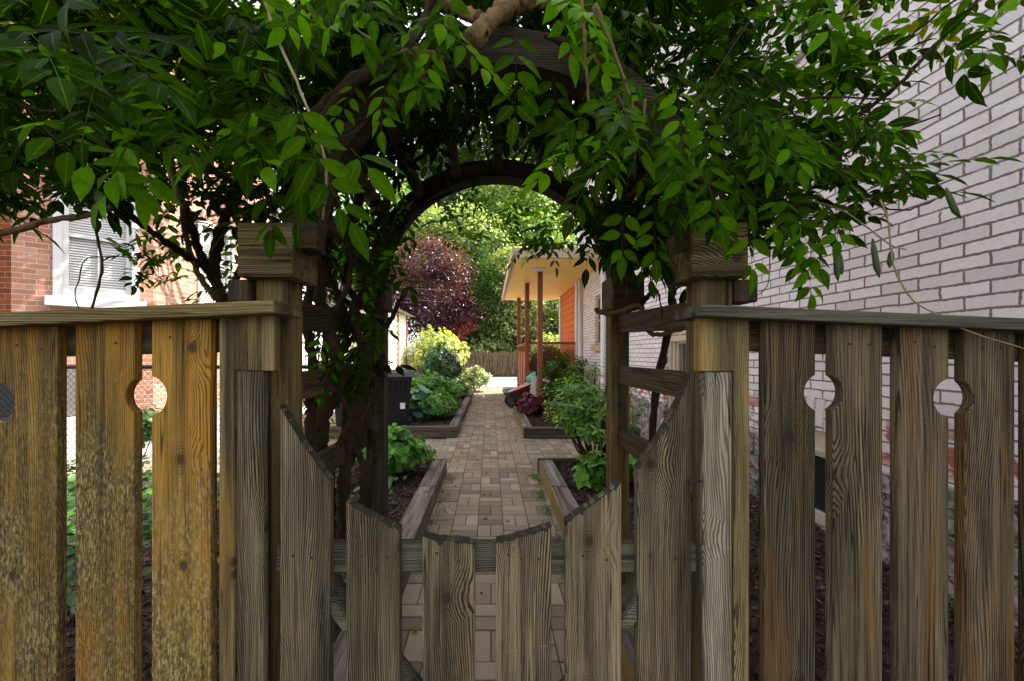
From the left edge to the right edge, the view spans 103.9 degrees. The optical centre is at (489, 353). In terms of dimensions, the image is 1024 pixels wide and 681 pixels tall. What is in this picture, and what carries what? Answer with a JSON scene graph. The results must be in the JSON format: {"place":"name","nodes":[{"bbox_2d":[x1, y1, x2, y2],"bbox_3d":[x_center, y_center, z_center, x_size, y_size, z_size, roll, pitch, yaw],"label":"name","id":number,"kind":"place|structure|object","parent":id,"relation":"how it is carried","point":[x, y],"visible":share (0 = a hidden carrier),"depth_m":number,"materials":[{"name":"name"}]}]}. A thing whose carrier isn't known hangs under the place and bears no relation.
{"place":"outdoors","nodes":[
{"label":"outdoors","id":0,"kind":"place"},
{"bbox_2d":[67,357,546,587],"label":"ground","id":1,"kind":"structure","parent":0,"point":[143,519],"depth_m":4.08,"materials":[{"name":"soil"}]},
{"bbox_2d":[0,369,75,473],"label":"air conditioner","id":2,"kind":"object","parent":1,"relation":"on","point":[9,402],"visible":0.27,"depth_m":4.59,"materials":[{"name":"metal"}]},
{"bbox_2d":[0,9,270,444],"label":"brick house","id":3,"kind":"structure","parent":1,"relation":"on","point":[37,273],"depth_m":5.61,"materials":[{"name":"brick"}]},
{"bbox_2d":[44,191,145,307],"bbox_3d":[-5.520,-1.515,5.640,0.180,1.750,1.017,0,0,45],"label":"window","id":4,"kind":"structure","parent":3,"relation":"in","point":[77,239],"depth_m":5.60,"materials":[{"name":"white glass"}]},
{"bbox_2d":[197,216,234,302],"bbox_3d":[-5.130,-1.580,7.460,0.120,1.620,0.996,0,0,0],"label":"window","id":5,"kind":"structure","parent":3,"relation":"in","point":[206,246],"depth_m":7.37,"materials":[{"name":"white glass"}]},
{"bbox_2d":[0,300,300,680],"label":"picket fence","id":6,"kind":"object","parent":1,"relation":"on","point":[183,344],"visible":1,"depth_m":1.00,"materials":[{"name":"brown wood"}]},
{"bbox_2d":[0,361,321,483],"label":"chain link fence","id":7,"kind":"object","parent":1,"relation":"on","point":[150,367],"visible":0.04,"depth_m":4.10,"materials":[{"name":"metal"}]},
{"bbox_2d":[142,439,218,461],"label":"side walk","id":8,"kind":"structure","parent":1,"relation":"on","point":[149,449],"depth_m":5.51,"materials":[{"name":"concrete"}]},
{"bbox_2d":[138,404,161,456],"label":"garden shrub","id":9,"kind":"object","parent":8,"relation":"on","point":[146,428],"visible":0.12,"depth_m":5.18,"materials":[{"name":"green plant"}]},
{"bbox_2d":[67,459,406,674],"bbox_3d":[-3.178,1.109,2.780,4.968,0.592,2.671,0,0,0],"label":"ground ivy","id":10,"kind":"object","parent":1,"relation":"on","point":[71,539],"visible":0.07,"depth_m":2.94,"materials":[{"name":"green plant"}]},
{"bbox_2d":[67,459,446,680],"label":"raised bed","id":11,"kind":"object","parent":1,"relation":"on","point":[414,495],"visible":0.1,"depth_m":2.79,"materials":[{"name":"brown wood"}]},
{"bbox_2d":[334,468,339,484],"bbox_3d":[-1.685,1.050,3.426,0.903,0.368,0.424,0,0,-10],"label":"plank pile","id":12,"kind":"object","parent":11,"relation":"on","point":[337,471],"visible":0.06,"depth_m":3.38,"materials":[{"name":"wood"}]},
{"bbox_2d":[355,423,436,475],"bbox_3d":[-0.964,0.979,4.072,0.843,0.534,0.734,0,0,0],"label":"hydrangea","id":13,"kind":"object","parent":11,"relation":"on","point":[406,450],"visible":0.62,"depth_m":3.90,"materials":[{"name":"green plant"}]},
{"bbox_2d":[219,0,353,304],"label":"street tree","id":14,"kind":"object","parent":1,"relation":"on","point":[341,289],"depth_m":7.87,"materials":[{"name":"green plant"}]},
{"bbox_2d":[335,387,365,426],"bbox_3d":[-2.248,0.810,6.766,0.631,1.058,0.739,0,0,6],"label":"trash bin","id":15,"kind":"object","parent":1,"relation":"on","point":[338,416],"depth_m":6.50,"materials":[{"name":"black plastic"}]},
{"bbox_2d":[303,389,473,437],"bbox_3d":[-1.915,1.272,9.938,2.770,0.176,6.976,0,0,0],"label":"raised bed","id":16,"kind":"object","parent":1,"relation":"on","point":[448,425],"visible":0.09,"depth_m":6.73,"materials":[{"name":"brown wood"}]},
{"bbox_2d":[388,369,412,425],"bbox_3d":[-1.663,0.810,6.966,0.631,1.058,0.739,0,0,-12],"label":"trash bin","id":17,"kind":"object","parent":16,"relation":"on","point":[399,390],"visible":0.64,"depth_m":6.68,"materials":[{"name":"black plastic"}]},
{"bbox_2d":[409,384,433,421],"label":"hosta","id":18,"kind":"object","parent":16,"relation":"on","point":[419,394],"visible":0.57,"depth_m":7.39,"materials":[{"name":"green plant"}]},
{"bbox_2d":[411,369,458,395],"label":"hydrangea","id":19,"kind":"object","parent":16,"relation":"on","point":[435,382],"visible":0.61,"depth_m":9.06,"materials":[{"name":"green plant"}]},
{"bbox_2d":[403,324,470,377],"bbox_3d":[-2.243,0.083,16.838,2.750,2.600,2.775,0,0,42],"label":"golden shrub","id":20,"kind":"object","parent":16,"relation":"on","point":[415,356],"visible":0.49,"depth_m":16.42,"materials":[{"name":"yellow plant"}]},
{"bbox_2d":[414,391,462,418],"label":"hydrangea","id":21,"kind":"object","parent":16,"relation":"on","point":[437,404],"visible":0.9,"depth_m":7.35,"materials":[{"name":"green plant"}]},
{"bbox_2d":[415,341,464,379],"bbox_3d":[-1.484,0.442,11.966,1.457,1.666,1.626,0,0,0],"label":"boxwood","id":22,"kind":"object","parent":16,"relation":"on","point":[438,357],"visible":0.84,"depth_m":11.58,"materials":[{"name":"green plant"}]},
{"bbox_2d":[446,375,473,398],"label":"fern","id":23,"kind":"object","parent":16,"relation":"on","point":[461,386],"visible":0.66,"depth_m":11.09,"materials":[{"name":"green plant"}]},
{"bbox_2d":[332,163,452,311],"bbox_3d":[-10.638,-7.363,33.894,17.120,17.563,10.608,0,0,0],"label":"shade tree","id":24,"kind":"object","parent":1,"relation":"on","point":[406,192],"visible":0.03,"depth_m":32.53,"materials":[{"name":"green plant"}]},
{"bbox_2d":[388,231,490,343],"bbox_3d":[-3.771,-3.198,25.423,8.454,9.183,5.566,0,0,0],"label":"plum tree","id":25,"kind":"object","parent":1,"relation":"on","point":[452,295],"visible":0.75,"depth_m":24.74,"materials":[{"name":"purple plant"}]},
{"bbox_2d":[374,190,520,312],"bbox_3d":[-3.629,-5.670,32.032,12.123,14.160,7.663,0,0,0],"label":"shade tree","id":26,"kind":"object","parent":1,"relation":"on","point":[428,214],"visible":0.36,"depth_m":30.77,"materials":[{"name":"green plant"}]},
{"bbox_2d":[445,315,479,350],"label":"maple tree","id":27,"kind":"object","parent":1,"relation":"on","point":[464,331],"visible":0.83,"depth_m":24.50,"materials":[{"name":"red plant"}]},
{"bbox_2d":[413,351,530,375],"bbox_3d":[-0.050,0.561,24.045,9.100,1.598,0.090,0,0,0],"label":"stockade fence","id":28,"kind":"object","parent":1,"relation":"on","point":[486,361],"visible":0.33,"depth_m":24.00,"materials":[{"name":"brown wood"}]},
{"bbox_2d":[389,81,579,365],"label":"shade tree","id":29,"kind":"object","parent":1,"relation":"on","point":[449,199],"visible":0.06,"depth_m":41.39,"materials":[{"name":"green plant"}]},
{"bbox_2d":[411,274,558,369],"bbox_3d":[0.520,-2.067,27.667,12.556,6.907,4.514,0,0,9],"label":"dark tree","id":30,"kind":"object","parent":1,"relation":"on","point":[495,312],"visible":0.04,"depth_m":27.20,"materials":[{"name":"green plant"}]},
{"bbox_2d":[462,229,516,373],"bbox_3d":[-0.050,-3.198,25.541,4.069,9.483,3.149,0,0,0],"label":"arborvitae","id":31,"kind":"object","parent":1,"relation":"on","point":[486,296],"visible":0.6,"depth_m":25.21,"materials":[{"name":"green plant"}]},
{"bbox_2d":[463,333,515,373],"bbox_3d":[-0.206,0.066,24.535,3.649,2.630,1.120,0,0,0],"label":"variegated shrub","id":32,"kind":"object","parent":1,"relation":"on","point":[480,348],"visible":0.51,"depth_m":24.40,"materials":[{"name":"green plant"}]},
{"bbox_2d":[423,157,577,340],"bbox_3d":[1.532,-7.892,35.966,18.954,18.633,11.492,0,0,0],"label":"shade tree","id":33,"kind":"object","parent":1,"relation":"on","point":[527,222],"visible":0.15,"depth_m":33.92,"materials":[{"name":"green plant"}]},
{"bbox_2d":[482,241,527,373],"bbox_3d":[1.297,-2.983,26.566,3.842,8.725,3.316,0,0,-26],"label":"variegated tree","id":34,"kind":"object","parent":1,"relation":"on","point":[504,257],"visible":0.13,"depth_m":26.14,"materials":[{"name":"green plant"}]},
{"bbox_2d":[474,262,558,363],"bbox_3d":[2.385,-2.271,25.404,7.519,7.297,4.008,0,0,0],"label":"variegated tree","id":35,"kind":"object","parent":1,"relation":"on","point":[532,324],"visible":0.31,"depth_m":25.06,"materials":[{"name":"green plant"}]},
{"bbox_2d":[503,388,566,406],"bbox_3d":[1.337,1.324,12.607,1.792,0.105,5.253,0,0,0],"label":"raised bed","id":36,"kind":"object","parent":1,"relation":"on","point":[510,400],"visible":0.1,"depth_m":12.13,"materials":[{"name":"wood"}]},
{"bbox_2d":[526,371,536,393],"bbox_3d":[1.155,0.892,10.518,0.413,0.935,0.464,0,0,0],"label":"plastic tub","id":37,"kind":"object","parent":36,"relation":"on","point":[528,379],"visible":0.19,"depth_m":10.45,"materials":[{"name":"plastic"}]},
{"bbox_2d":[530,376,536,396],"bbox_3d":[1.084,0.945,9.920,0.170,0.770,0.651,0,0,14],"label":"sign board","id":38,"kind":"object","parent":36,"relation":"on","point":[533,388],"visible":0.55,"depth_m":9.83,"materials":[{"name":"white"}]},
{"bbox_2d":[529,332,558,377],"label":"golden shrub","id":39,"kind":"object","parent":1,"relation":"on","point":[551,338],"visible":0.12,"depth_m":21.33,"materials":[{"name":"yellow plant"}]},
{"bbox_2d":[529,345,566,384],"bbox_3d":[1.696,0.333,12.281,1.411,1.281,1.055,0,0,0],"label":"boxwood","id":40,"kind":"object","parent":1,"relation":"on","point":[545,350],"visible":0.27,"depth_m":12.09,"materials":[{"name":"green plant"}]},
{"bbox_2d":[543,298,558,344],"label":"arborvitae","id":41,"kind":"object","parent":1,"relation":"on","point":[554,329],"visible":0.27,"depth_m":24.61,"materials":[{"name":"green plant"}]},
{"bbox_2d":[536,348,590,402],"bbox_3d":[1.759,0.595,9.359,1.322,1.460,1.542,0,0,40],"label":"laurel bush","id":42,"kind":"object","parent":1,"relation":"on","point":[558,364],"visible":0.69,"depth_m":9.28,"materials":[{"name":"green plant"}]},
{"bbox_2d":[514,406,638,438],"bbox_3d":[1.458,1.271,7.754,1.844,0.177,2.747,0,0,0],"label":"raised bed","id":43,"kind":"object","parent":1,"relation":"on","point":[536,427],"visible":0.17,"depth_m":6.43,"materials":[{"name":"brown wood"}]},
{"bbox_2d":[513,393,549,415],"bbox_3d":[0.887,1.060,8.076,0.814,0.528,0.867,0,0,0],"label":"heuchera","id":44,"kind":"object","parent":43,"relation":"on","point":[528,404],"visible":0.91,"depth_m":7.90,"materials":[{"name":"purple plant"}]},
{"bbox_2d":[541,401,563,419],"bbox_3d":[1.266,1.104,7.686,0.571,0.378,0.648,0,0,-24],"label":"heuchera","id":45,"kind":"object","parent":43,"relation":"on","point":[546,409],"visible":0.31,"depth_m":7.55,"materials":[{"name":"green plant"}]},
{"bbox_2d":[502,0,1023,638],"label":"brick house","id":46,"kind":"structure","parent":1,"relation":"on","point":[948,262],"depth_m":2.29,"materials":[{"name":"white brick"}]},
{"bbox_2d":[591,296,599,350],"bbox_3d":[2.415,-0.680,8.835,0.170,1.240,0.766,0,0,0],"label":"window","id":47,"kind":"structure","parent":46,"relation":"in","point":[593,347],"depth_m":9.03,"materials":[{"name":"glass"}]},
{"bbox_2d":[660,330,685,423],"bbox_3d":[2.465,0.288,4.970,0.230,1.345,1.096,0,0,0],"label":"window","id":48,"kind":"structure","parent":46,"relation":"in","point":[677,346],"depth_m":5.38,"materials":[{"name":"beige glass"}]},
{"bbox_2d":[781,0,857,69],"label":"window","id":49,"kind":"structure","parent":46,"relation":"in","point":[839,8],"depth_m":3.04,"materials":[{"name":"white glass"}]},
{"bbox_2d":[815,430,824,526],"bbox_3d":[2.451,0.910,3.140,0.078,0.700,0.716,0,0,0],"label":"window","id":50,"kind":"structure","parent":46,"relation":"in","point":[819,435],"depth_m":2.97,"materials":[{"name":"black glass"}]},
{"bbox_2d":[537,458,1017,680],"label":"raised bed","id":51,"kind":"object","parent":1,"relation":"on","point":[565,495],"visible":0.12,"depth_m":2.16,"materials":[{"name":"brown wood"}]},
{"bbox_2d":[571,449,605,491],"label":"seedling clump","id":52,"kind":"object","parent":51,"relation":"on","point":[591,474],"visible":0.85,"depth_m":3.56,"materials":[{"name":"green plant"}]},
{"bbox_2d":[539,358,649,457],"bbox_3d":[1.197,0.711,4.646,1.092,1.321,1.099,0,0,-40],"label":"laurel bush","id":53,"kind":"object","parent":51,"relation":"in","point":[580,415],"visible":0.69,"depth_m":4.46,"materials":[{"name":"green plant"}]},
{"bbox_2d":[629,453,637,483],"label":"seedling clump","id":54,"kind":"object","parent":51,"relation":"on","point":[632,460],"visible":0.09,"depth_m":3.61,"materials":[{"name":"green plant"}]},
{"bbox_2d":[675,304,1023,680],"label":"picket fence","id":55,"kind":"object","parent":1,"relation":"on","point":[854,347],"visible":1,"depth_m":1.00,"materials":[{"name":"brown wood"}]},
{"bbox_2d":[276,371,701,680],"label":"garden gate","id":56,"kind":"structure","parent":55,"relation":"attached to","point":[592,555],"depth_m":1.00,"materials":[{"name":"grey wood"}]},
{"bbox_2d":[749,548,953,622],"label":"twig litter","id":57,"kind":"object","parent":1,"relation":"on","point":[882,589],"visible":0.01,"depth_m":2.08,"materials":[{"name":"brown plant"}]},
{"bbox_2d":[271,191,346,399],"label":"clapboard house","id":58,"kind":"structure","parent":0,"point":[305,359],"depth_m":11.40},
{"bbox_2d":[329,283,414,368],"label":"clapboard house","id":59,"kind":"structure","parent":0,"point":[396,350],"depth_m":15.15,"materials":[{"name":"beige wood"}]},
{"bbox_2d":[142,387,621,680],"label":"brick path","id":60,"kind":"structure","parent":0,"point":[485,617],"depth_m":3.69,"materials":[{"name":"grey brick"}]},
{"bbox_2d":[460,365,492,391],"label":"golden shrub","id":61,"kind":"object","parent":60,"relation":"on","point":[474,377],"visible":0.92,"depth_m":14.11,"materials":[{"name":"yellow plant"}]},
{"bbox_2d":[409,473,563,594],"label":"moss grass","id":62,"kind":"structure","parent":60,"relation":"on","point":[540,491],"depth_m":3.61,"materials":[{"name":"green plant"}]},
{"bbox_2d":[412,412,563,630],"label":"fallen leaves","id":63,"kind":"object","parent":60,"relation":"on","point":[416,628],"visible":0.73,"depth_m":3.64,"materials":[{"name":"brown plant"}]},
{"bbox_2d":[228,27,757,680],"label":"garden arbor","id":64,"kind":"object","parent":60,"relation":"on","point":[702,273],"visible":0.41,"depth_m":1.13,"materials":[{"name":"brown wood"}]},
{"bbox_2d":[0,0,665,538],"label":"wisteria vine","id":65,"kind":"object","parent":64,"relation":"attached to","point":[96,86],"visible":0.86,"depth_m":0.98,"materials":[{"name":"green plant"}]},
{"bbox_2d":[519,0,1023,440],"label":"wisteria vine","id":66,"kind":"object","parent":64,"relation":"attached to","point":[775,163],"visible":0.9,"depth_m":1.05,"materials":[{"name":"green plant"}]},
{"bbox_2d":[504,383,530,405],"bbox_3d":[0.859,1.000,10.300,0.976,0.709,0.445,0,0,0],"label":"wheelbarrow","id":67,"kind":"object","parent":60,"relation":"on","point":[521,389],"visible":0.67,"depth_m":10.22,"materials":[{"name":"red plastic"}]},
{"bbox_2d":[230,0,615,356],"label":"sky","id":68,"kind":"structure","parent":0,"point":[292,1],"materials":[{"name":"white"}]},
{"bbox_2d":[457,377,548,386],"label":"gravel yard","id":69,"kind":"structure","parent":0,"point":[503,382],"depth_m":18.95,"materials":[{"name":"white gravel"}]}
]}

